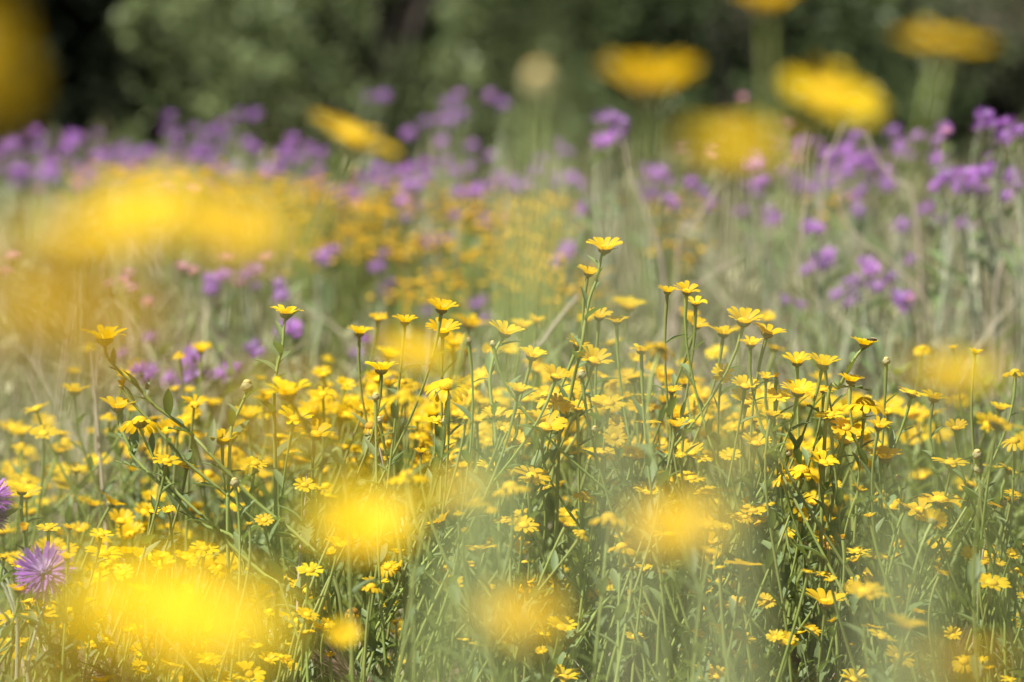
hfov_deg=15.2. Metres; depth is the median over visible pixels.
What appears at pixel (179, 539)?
corn marigold
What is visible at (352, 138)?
corn marigold
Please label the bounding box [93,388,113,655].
dry stalk
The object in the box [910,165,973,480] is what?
purple thistle
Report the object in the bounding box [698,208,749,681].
grass tuft
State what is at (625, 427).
corn marigold
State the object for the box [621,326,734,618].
corn marigold
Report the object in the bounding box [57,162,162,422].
orange blossom plant
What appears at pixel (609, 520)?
corn marigold
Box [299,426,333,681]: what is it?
corn marigold
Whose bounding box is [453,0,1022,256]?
shrub
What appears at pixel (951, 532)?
corn marigold
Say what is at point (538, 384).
corn marigold
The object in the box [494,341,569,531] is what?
corn marigold
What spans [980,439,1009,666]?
corn marigold
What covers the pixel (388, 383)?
corn marigold
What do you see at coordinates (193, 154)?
purple thistle
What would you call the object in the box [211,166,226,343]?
pink flower
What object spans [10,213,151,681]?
corn marigold
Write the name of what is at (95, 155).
purple thistle
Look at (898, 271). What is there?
dry stalk
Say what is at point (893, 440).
corn marigold
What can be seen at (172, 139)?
purple thistle
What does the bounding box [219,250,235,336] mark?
pink flower
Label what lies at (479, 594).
corn marigold
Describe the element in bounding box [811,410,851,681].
corn marigold
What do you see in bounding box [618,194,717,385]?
orange blossom plant
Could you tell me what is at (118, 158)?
purple thistle
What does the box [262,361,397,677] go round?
corn marigold
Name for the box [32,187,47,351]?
pink flower
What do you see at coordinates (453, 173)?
purple thistle
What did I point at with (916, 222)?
dry stalk
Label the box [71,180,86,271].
pink flower
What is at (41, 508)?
corn marigold
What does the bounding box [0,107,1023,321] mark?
rough vegetation
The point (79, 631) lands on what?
corn marigold
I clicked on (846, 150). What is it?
purple thistle
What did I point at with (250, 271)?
purple thistle
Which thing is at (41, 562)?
purple thistle
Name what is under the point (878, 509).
corn marigold
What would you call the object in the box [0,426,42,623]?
corn marigold
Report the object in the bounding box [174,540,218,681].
corn marigold
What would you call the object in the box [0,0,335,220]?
shrub
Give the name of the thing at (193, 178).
purple thistle
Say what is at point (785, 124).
pink flower
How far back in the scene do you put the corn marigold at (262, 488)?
4.97 m
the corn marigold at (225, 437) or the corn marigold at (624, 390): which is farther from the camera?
the corn marigold at (624, 390)
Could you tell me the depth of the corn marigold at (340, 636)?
3.25 m
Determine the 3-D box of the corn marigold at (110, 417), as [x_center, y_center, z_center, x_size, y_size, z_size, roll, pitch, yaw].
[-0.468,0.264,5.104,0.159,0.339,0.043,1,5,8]
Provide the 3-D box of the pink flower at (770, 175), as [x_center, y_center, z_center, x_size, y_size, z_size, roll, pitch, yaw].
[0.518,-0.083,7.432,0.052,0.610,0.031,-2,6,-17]
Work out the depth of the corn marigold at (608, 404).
4.49 m
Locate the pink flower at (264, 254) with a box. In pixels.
[250,251,272,383]
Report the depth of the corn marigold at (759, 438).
4.52 m
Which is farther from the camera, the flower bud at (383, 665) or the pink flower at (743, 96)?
the pink flower at (743, 96)
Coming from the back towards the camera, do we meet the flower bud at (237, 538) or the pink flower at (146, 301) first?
the pink flower at (146, 301)
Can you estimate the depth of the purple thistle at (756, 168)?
6.62 m
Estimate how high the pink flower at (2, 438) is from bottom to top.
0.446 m
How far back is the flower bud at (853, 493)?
4.63 m
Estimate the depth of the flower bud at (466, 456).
4.64 m
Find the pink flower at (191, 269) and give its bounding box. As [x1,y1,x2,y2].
[185,264,202,399]
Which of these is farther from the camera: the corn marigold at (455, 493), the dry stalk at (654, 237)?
the dry stalk at (654, 237)
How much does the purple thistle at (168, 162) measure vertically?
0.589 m
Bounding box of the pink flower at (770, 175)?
[765,143,789,371]
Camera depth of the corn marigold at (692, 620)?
4.42 m
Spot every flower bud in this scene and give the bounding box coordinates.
[218,379,264,671]
[229,478,255,681]
[287,566,332,650]
[365,393,421,681]
[366,417,454,680]
[373,416,465,681]
[380,535,428,681]
[387,392,466,672]
[419,524,464,681]
[425,65,554,681]
[435,337,487,623]
[490,340,798,681]
[514,497,545,655]
[577,369,646,681]
[591,458,654,681]
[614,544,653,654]
[626,450,791,681]
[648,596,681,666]
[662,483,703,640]
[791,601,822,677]
[798,542,843,667]
[810,367,920,671]
[849,474,911,659]
[850,357,899,660]
[966,449,1023,679]
[972,463,1023,681]
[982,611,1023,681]
[999,499,1023,572]
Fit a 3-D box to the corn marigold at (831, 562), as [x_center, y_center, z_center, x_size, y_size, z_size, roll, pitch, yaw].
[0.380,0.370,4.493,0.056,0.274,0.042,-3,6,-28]
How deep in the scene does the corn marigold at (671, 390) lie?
4.54 m
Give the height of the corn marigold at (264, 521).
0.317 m
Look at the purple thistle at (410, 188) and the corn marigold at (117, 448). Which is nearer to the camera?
the corn marigold at (117, 448)
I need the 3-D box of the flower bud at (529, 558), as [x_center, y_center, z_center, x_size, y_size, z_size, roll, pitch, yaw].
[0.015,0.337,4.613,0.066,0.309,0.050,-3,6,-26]
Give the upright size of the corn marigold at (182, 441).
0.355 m
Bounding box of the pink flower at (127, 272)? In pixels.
[121,269,141,407]
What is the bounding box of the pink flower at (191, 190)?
[186,187,198,357]
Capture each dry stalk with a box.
[93,381,98,546]
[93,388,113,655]
[294,470,307,681]
[379,447,422,681]
[519,295,579,476]
[623,142,669,386]
[664,255,741,468]
[673,185,720,395]
[797,131,807,353]
[816,121,843,466]
[836,185,939,426]
[865,129,923,407]
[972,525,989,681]
[989,217,1005,483]
[1010,204,1017,330]
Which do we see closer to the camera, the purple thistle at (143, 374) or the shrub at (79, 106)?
the purple thistle at (143, 374)
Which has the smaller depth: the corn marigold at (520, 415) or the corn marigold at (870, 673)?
the corn marigold at (870, 673)
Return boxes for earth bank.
[97,0,1023,161]
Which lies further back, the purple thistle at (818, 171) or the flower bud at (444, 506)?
the purple thistle at (818, 171)
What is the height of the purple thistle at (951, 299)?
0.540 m
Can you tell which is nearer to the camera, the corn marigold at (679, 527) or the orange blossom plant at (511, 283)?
the corn marigold at (679, 527)
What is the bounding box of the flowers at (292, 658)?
[0,310,1023,681]
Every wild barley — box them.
[73,654,139,681]
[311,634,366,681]
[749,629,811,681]
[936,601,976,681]
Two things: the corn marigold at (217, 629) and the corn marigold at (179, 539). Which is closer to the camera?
the corn marigold at (217, 629)
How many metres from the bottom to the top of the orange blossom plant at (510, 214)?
0.577 m
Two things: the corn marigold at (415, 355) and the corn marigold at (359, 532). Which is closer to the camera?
the corn marigold at (359, 532)
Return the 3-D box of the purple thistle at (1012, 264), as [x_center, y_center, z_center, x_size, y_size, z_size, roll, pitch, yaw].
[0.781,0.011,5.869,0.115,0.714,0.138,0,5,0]
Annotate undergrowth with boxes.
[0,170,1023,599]
[0,341,1023,681]
[282,635,997,681]
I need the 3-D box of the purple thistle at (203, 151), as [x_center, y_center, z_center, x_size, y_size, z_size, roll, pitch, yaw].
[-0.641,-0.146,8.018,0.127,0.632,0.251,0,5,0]
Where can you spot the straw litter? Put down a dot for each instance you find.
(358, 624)
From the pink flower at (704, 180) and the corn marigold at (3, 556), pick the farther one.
the pink flower at (704, 180)
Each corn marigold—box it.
[0,13,27,121]
[0,253,132,668]
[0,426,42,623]
[0,443,61,540]
[0,480,14,526]
[0,553,19,637]
[0,634,110,681]
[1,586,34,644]
[5,309,172,616]
[8,482,78,681]
[9,522,74,681]
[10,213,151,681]
[20,607,58,641]
[30,461,88,633]
[31,498,82,561]
[33,523,66,641]
[39,412,119,542]
[46,528,113,681]
[47,465,104,628]
[49,552,78,681]
[54,542,116,681]
[56,614,97,680]
[58,554,237,681]
[60,383,128,659]
[63,475,91,539]
[75,496,93,553]
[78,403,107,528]
[81,179,268,681]
[83,544,122,680]
[96,454,181,681]
[98,413,202,582]
[99,396,269,677]
[101,426,175,658]
[102,326,349,670]
[103,368,138,546]
[113,462,194,681]
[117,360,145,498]
[118,379,339,681]
[119,416,330,681]
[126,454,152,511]
[128,406,202,561]
[131,550,153,652]
[131,576,299,681]
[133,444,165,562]
[134,549,195,681]
[152,195,305,681]
[152,396,222,542]
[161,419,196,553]
[173,112,398,681]
[173,352,224,575]
[174,528,193,551]
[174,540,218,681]
[179,424,211,585]
[180,341,211,569]
[188,410,271,550]
[205,429,271,661]
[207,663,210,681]
[222,394,361,681]
[223,671,241,681]
[233,456,268,681]
[233,661,260,681]
[234,451,308,578]
[235,407,296,566]
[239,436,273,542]
[249,391,331,581]
[252,304,303,676]
[254,513,313,681]
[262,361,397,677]
[262,376,383,681]
[263,407,308,674]
[269,546,314,681]
[273,376,356,597]
[278,477,334,672]
[289,579,336,681]
[292,562,327,681]
[295,347,397,568]
[297,455,389,675]
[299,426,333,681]
[301,402,362,598]
[301,478,418,681]
[309,486,328,681]
[312,312,386,542]
[314,466,330,589]
[317,297,458,681]
[321,355,337,444]
[326,615,368,681]
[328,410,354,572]
[330,607,362,681]
[333,576,388,673]
[338,396,383,600]
[346,325,442,681]
[346,364,571,681]
[347,422,414,594]
[354,382,431,636]
[354,430,531,659]
[355,314,417,677]
[361,414,409,679]
[366,314,490,681]
[366,406,530,665]
[367,404,487,613]
[372,331,458,681]
[381,389,429,681]
[382,415,453,681]
[383,378,417,638]
[383,412,422,592]
[385,403,434,567]
[386,469,504,681]
[387,378,469,681]
[388,345,546,678]
[399,317,461,680]
[399,384,531,681]
[407,475,499,681]
[408,422,445,581]
[410,512,464,681]
[416,446,455,536]
[426,343,459,417]
[431,481,531,681]
[437,331,512,598]
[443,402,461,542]
[446,391,485,667]
[456,542,495,680]
[457,396,490,570]
[458,346,522,575]
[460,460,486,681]
[464,345,613,681]
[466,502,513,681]
[471,320,511,675]
[471,593,569,681]
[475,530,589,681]
[478,392,572,673]
[482,405,651,675]
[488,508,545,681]
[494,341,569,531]
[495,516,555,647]
[499,517,569,681]
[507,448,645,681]
[508,515,541,681]
[512,333,591,678]
[514,465,610,681]
[519,387,559,474]
[522,306,763,681]
[524,361,552,572]
[524,409,680,675]
[525,316,558,544]
[526,427,575,570]
[534,296,645,548]
[536,578,614,681]
[545,619,577,670]
[552,314,603,492]
[553,237,620,608]
[557,664,580,681]
[558,57,698,667]
[559,393,626,681]
[559,399,596,676]
[564,446,615,681]
[564,455,705,672]
[564,493,605,681]
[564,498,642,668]
[569,393,663,676]
[577,264,686,666]
[577,479,618,681]
[577,513,621,681]
[578,471,703,681]
[584,307,616,670]
[589,419,688,681]
[590,25,995,681]
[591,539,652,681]
[593,542,625,681]
[595,369,626,558]
[596,365,682,570]
[596,447,695,681]
[599,338,715,513]
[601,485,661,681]
[602,426,697,681]
[605,315,681,660]
[606,415,721,664]
[608,481,657,680]
[609,315,709,633]
[616,494,739,681]
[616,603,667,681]
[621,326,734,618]
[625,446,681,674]
[635,343,684,681]
[638,342,747,681]
[638,419,689,664]
[639,358,695,461]
[644,385,690,670]
[645,285,726,681]
[647,295,706,648]
[647,501,808,681]
[658,378,815,679]
[662,545,723,681]
[665,395,722,593]
[666,417,697,674]
[669,307,699,469]
[670,59,884,681]
[672,486,723,661]
[675,280,775,653]
[677,344,785,467]
[678,442,835,654]
[678,520,725,671]
[680,126,803,681]
[690,546,721,681]
[691,387,829,576]
[694,436,761,681]
[697,560,762,681]
[699,374,760,622]
[701,363,737,671]
[705,345,762,534]
[713,504,766,674]
[714,401,765,501]
[716,387,791,644]
[718,399,811,565]
[719,452,788,674]
[724,321,785,655]
[724,389,766,668]
[724,465,822,670]
[739,431,794,659]
[740,335,874,664]
[743,353,839,644]
[746,415,845,656]
[749,385,836,630]
[754,571,836,681]
[755,0,915,681]
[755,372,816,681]
[755,629,795,681]
[759,409,806,681]
[760,516,815,681]
[765,417,861,678]
[772,474,836,681]
[776,351,818,681]
[777,435,839,592]
[778,445,831,666]
[794,623,821,681]
[796,386,928,670]
[799,588,845,681]
[805,433,859,664]
[806,336,879,681]
[809,449,920,681]
[811,346,932,622]
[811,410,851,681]
[813,484,864,681]
[814,534,855,681]
[817,541,849,681]
[828,551,884,681]
[838,373,958,658]
[838,396,887,679]
[840,580,883,681]
[840,668,867,681]
[846,546,884,663]
[860,415,898,614]
[866,445,903,677]
[868,446,948,681]
[868,502,960,657]
[868,629,887,681]
[873,369,1020,661]
[874,620,919,681]
[878,395,905,583]
[893,407,972,614]
[893,507,947,662]
[894,353,1023,631]
[899,457,967,653]
[908,503,941,681]
[914,649,1004,681]
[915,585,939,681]
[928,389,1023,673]
[930,491,990,680]
[936,562,993,679]
[942,419,1023,624]
[948,412,1009,681]
[956,572,1007,681]
[968,401,1010,681]
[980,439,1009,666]
[989,463,1009,518]
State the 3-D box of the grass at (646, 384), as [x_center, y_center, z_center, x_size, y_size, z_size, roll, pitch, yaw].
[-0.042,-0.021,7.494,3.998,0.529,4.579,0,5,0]
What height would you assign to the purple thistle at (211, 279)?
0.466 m
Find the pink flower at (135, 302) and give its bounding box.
[126,285,148,477]
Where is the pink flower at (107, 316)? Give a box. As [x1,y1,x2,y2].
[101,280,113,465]
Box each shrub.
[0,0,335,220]
[50,115,254,259]
[107,0,674,257]
[253,0,1023,226]
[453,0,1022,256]
[729,0,969,130]
[852,0,1023,205]
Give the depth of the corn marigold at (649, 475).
4.40 m
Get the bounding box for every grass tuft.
[428,0,647,681]
[467,616,474,681]
[545,179,643,681]
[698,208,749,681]
[734,638,753,681]
[849,463,903,681]
[886,279,934,681]
[956,272,1023,681]
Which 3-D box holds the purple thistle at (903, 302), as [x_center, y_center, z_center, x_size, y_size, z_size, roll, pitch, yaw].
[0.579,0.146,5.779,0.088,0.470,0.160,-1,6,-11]
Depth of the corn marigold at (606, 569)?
4.53 m
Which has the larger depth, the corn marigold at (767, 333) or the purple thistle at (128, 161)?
the purple thistle at (128, 161)
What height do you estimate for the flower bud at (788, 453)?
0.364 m
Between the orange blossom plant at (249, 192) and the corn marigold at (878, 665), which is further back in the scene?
the orange blossom plant at (249, 192)
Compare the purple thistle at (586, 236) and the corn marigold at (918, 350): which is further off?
the purple thistle at (586, 236)
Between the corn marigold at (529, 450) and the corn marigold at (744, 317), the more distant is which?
the corn marigold at (529, 450)
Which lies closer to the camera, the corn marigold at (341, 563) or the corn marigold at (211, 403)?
the corn marigold at (341, 563)
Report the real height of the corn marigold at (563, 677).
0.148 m
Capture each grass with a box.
[0,156,1023,587]
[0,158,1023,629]
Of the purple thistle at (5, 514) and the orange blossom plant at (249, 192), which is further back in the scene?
the orange blossom plant at (249, 192)
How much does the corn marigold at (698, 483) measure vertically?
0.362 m
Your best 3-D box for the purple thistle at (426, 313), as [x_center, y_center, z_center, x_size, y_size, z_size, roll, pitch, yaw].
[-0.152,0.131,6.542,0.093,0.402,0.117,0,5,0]
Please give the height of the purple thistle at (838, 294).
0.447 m
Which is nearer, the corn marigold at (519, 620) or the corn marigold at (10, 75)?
the corn marigold at (10, 75)
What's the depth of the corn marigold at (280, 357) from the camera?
4.51 m
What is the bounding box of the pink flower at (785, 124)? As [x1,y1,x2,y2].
[776,121,793,346]
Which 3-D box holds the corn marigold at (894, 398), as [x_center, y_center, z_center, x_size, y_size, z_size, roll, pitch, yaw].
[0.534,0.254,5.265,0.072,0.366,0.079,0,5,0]
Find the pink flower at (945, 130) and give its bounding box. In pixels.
[924,127,955,381]
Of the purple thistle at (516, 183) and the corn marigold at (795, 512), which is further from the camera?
the purple thistle at (516, 183)
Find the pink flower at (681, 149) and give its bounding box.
[671,146,687,307]
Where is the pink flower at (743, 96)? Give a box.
[737,94,749,128]
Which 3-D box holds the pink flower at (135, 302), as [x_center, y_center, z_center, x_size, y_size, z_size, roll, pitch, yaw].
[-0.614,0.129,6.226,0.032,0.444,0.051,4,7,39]
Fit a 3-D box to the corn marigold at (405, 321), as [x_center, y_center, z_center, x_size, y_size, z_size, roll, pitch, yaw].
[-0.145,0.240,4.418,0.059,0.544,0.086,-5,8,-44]
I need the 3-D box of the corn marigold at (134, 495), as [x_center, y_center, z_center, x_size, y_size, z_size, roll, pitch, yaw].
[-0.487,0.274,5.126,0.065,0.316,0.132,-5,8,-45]
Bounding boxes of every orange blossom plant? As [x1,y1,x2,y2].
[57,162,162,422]
[133,160,232,363]
[197,156,309,389]
[259,171,353,400]
[280,225,370,403]
[298,170,402,388]
[319,224,403,388]
[335,180,442,359]
[357,229,454,386]
[366,278,452,432]
[394,261,482,420]
[414,186,502,371]
[420,211,555,397]
[438,181,585,379]
[446,232,580,419]
[482,192,613,408]
[528,266,622,420]
[580,263,613,443]
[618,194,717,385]
[638,218,716,440]
[796,173,869,384]
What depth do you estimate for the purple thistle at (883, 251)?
6.93 m
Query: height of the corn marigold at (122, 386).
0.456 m
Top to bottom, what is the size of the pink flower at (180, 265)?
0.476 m
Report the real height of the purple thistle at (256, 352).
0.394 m
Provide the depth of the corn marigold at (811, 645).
4.55 m
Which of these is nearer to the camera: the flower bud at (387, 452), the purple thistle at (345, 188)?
the flower bud at (387, 452)
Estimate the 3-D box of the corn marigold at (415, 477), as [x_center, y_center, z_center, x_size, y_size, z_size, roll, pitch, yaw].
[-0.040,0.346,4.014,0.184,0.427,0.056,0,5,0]
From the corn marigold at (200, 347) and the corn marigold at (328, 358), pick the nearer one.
the corn marigold at (200, 347)
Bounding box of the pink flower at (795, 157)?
[788,154,801,391]
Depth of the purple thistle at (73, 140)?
8.45 m
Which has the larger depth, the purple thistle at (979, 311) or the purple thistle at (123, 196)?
the purple thistle at (123, 196)
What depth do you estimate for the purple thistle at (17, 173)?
7.59 m
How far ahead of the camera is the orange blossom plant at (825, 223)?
6.96 m
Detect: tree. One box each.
[2,0,286,128]
[93,0,815,181]
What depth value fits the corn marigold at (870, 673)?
4.02 m
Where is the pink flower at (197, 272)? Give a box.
[192,181,211,345]
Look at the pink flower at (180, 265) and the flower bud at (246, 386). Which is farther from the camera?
the pink flower at (180, 265)
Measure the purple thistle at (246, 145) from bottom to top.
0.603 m
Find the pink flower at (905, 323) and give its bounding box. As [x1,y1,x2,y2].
[895,292,918,453]
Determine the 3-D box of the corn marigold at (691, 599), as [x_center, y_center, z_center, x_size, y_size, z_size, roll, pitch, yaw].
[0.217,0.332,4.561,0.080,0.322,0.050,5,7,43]
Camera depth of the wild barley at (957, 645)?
4.49 m
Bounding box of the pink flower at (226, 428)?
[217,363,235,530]
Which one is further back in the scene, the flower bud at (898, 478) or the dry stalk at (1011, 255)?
the dry stalk at (1011, 255)
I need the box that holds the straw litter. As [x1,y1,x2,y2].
[0,500,1023,681]
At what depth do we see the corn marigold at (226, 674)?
4.37 m
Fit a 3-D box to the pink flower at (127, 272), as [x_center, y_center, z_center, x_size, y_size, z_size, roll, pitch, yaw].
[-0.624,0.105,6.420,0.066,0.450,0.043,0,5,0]
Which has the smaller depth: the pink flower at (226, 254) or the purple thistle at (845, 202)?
the pink flower at (226, 254)
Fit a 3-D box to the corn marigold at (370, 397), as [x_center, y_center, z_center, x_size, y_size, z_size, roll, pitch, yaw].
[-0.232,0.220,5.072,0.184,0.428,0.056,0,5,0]
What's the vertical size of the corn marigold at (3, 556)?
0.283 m
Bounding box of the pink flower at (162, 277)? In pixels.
[158,237,164,365]
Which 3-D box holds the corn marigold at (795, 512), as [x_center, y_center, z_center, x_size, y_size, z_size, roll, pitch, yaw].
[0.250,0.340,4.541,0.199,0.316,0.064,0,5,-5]
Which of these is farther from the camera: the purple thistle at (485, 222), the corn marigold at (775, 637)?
the purple thistle at (485, 222)
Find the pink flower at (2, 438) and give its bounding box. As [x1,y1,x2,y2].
[0,272,10,456]
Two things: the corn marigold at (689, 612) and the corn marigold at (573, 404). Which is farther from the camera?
the corn marigold at (573, 404)
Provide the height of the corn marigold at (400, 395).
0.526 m
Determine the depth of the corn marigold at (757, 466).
4.70 m
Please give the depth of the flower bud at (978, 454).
4.45 m
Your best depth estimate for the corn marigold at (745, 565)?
4.34 m
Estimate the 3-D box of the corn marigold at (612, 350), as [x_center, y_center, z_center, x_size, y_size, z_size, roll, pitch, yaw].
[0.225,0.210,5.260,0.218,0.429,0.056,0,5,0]
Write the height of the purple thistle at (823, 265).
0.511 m
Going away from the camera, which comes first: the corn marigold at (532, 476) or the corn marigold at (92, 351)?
the corn marigold at (92, 351)
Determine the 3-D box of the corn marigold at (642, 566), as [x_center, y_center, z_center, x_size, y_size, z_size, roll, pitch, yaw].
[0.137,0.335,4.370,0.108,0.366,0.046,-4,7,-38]
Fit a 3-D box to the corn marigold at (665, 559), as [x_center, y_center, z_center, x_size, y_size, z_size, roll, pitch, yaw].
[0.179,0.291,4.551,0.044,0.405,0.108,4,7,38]
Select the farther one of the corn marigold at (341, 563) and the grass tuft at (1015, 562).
the corn marigold at (341, 563)
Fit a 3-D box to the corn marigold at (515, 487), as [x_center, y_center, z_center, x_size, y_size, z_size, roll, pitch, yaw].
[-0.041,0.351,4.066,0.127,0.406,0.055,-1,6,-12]
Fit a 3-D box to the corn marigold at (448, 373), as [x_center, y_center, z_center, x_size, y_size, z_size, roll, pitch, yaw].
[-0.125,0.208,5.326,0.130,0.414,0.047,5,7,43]
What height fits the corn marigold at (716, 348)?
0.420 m
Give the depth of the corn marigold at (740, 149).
1.71 m
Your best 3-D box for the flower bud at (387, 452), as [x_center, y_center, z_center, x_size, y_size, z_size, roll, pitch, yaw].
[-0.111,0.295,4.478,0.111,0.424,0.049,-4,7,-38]
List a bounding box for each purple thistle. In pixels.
[0,136,24,338]
[0,141,37,390]
[0,142,33,332]
[0,176,36,253]
[0,478,42,681]
[7,165,57,380]
[14,541,73,633]
[16,125,54,251]
[19,140,73,252]
[29,156,64,286]
[42,152,67,247]
[59,133,86,219]
[61,160,101,383]
[63,129,107,220]
[78,149,105,310]
[97,141,135,276]
[108,161,123,255]
[112,143,141,334]
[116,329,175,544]
[119,166,146,279]
[119,360,189,581]
[120,157,163,305]
[128,147,164,318]
[128,162,172,331]
[139,146,157,316]
[142,367,197,548]
[159,111,189,280]
[161,142,188,342]
[171,341,226,538]
[172,170,227,284]
[183,122,231,309]
[183,136,212,303]
[185,163,199,281]
[190,265,234,522]
[195,359,257,553]
[200,119,244,301]
[217,161,257,214]
[220,135,261,274]
[225,108,277,267]
[236,339,275,548]
[239,257,270,480]
[259,162,282,271]
[259,276,305,496]
[270,144,343,344]
[272,317,315,415]
[275,149,319,371]
[277,133,309,295]
[281,142,329,277]
[295,166,327,233]
[298,179,353,385]
[299,242,347,448]
[316,182,366,354]
[329,332,379,422]
[332,185,371,246]
[347,277,398,397]
[349,161,412,332]
[358,249,407,360]
[359,89,392,219]
[359,169,396,222]
[391,156,439,341]
[392,178,433,321]
[394,176,428,321]
[401,112,465,331]
[406,233,455,308]
[418,302,435,383]
[426,155,486,313]
[433,135,505,276]
[436,180,501,386]
[437,88,473,277]
[456,293,503,367]
[458,206,495,340]
[476,170,517,323]
[484,88,518,256]
[509,174,534,219]
[530,153,571,383]
[549,239,585,340]
[551,140,574,361]
[560,170,600,347]
[563,196,599,392]
[571,107,638,425]
[589,121,639,374]
[619,161,654,400]
[632,163,683,418]
[639,186,689,404]
[683,174,734,366]
[724,179,765,371]
[728,157,792,437]
[745,170,809,378]
[753,205,795,384]
[768,291,815,427]
[769,135,826,413]
[774,214,851,426]
[794,137,857,335]
[796,165,839,370]
[801,249,851,384]
[805,165,861,382]
[807,271,882,503]
[818,152,882,378]
[826,184,884,374]
[827,285,871,418]
[838,128,887,391]
[846,269,900,449]
[848,255,901,484]
[849,147,889,419]
[866,286,931,529]
[869,162,916,462]
[880,124,923,393]
[889,216,924,471]
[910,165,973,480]
[911,120,966,409]
[911,194,967,432]
[923,215,992,446]
[941,165,994,502]
[948,178,1004,474]
[969,106,1014,471]
[972,151,1023,479]
[982,165,1023,402]
[991,115,1023,391]
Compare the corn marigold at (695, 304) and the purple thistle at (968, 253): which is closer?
the corn marigold at (695, 304)
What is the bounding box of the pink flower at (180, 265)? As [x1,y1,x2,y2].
[167,261,190,365]
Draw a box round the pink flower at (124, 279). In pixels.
[113,276,135,508]
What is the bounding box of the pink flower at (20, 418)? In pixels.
[3,252,22,451]
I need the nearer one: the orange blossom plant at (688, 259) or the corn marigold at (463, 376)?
the corn marigold at (463, 376)
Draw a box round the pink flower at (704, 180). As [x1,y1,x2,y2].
[697,148,719,337]
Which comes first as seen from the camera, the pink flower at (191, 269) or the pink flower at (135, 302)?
the pink flower at (135, 302)
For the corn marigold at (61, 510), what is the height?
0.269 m
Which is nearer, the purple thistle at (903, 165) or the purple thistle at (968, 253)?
the purple thistle at (968, 253)
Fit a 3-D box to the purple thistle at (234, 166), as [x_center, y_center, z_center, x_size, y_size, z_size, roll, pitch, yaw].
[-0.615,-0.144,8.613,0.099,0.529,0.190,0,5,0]
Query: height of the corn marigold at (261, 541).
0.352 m
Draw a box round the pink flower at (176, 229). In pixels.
[173,200,184,371]
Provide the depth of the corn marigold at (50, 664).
1.04 m
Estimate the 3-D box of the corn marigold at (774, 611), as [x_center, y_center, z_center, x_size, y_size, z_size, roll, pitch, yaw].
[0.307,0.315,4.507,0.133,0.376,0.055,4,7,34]
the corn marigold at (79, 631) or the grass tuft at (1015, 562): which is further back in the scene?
the corn marigold at (79, 631)
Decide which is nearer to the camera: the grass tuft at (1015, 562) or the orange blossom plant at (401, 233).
the grass tuft at (1015, 562)
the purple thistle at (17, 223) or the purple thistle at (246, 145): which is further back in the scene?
the purple thistle at (17, 223)
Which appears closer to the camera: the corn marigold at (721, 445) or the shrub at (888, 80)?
the corn marigold at (721, 445)
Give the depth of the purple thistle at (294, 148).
7.73 m
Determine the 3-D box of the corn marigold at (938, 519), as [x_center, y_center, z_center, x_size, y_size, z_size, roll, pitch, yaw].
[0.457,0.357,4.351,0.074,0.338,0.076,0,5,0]
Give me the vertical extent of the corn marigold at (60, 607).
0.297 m
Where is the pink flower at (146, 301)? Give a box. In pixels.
[139,296,166,447]
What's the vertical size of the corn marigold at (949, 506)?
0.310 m

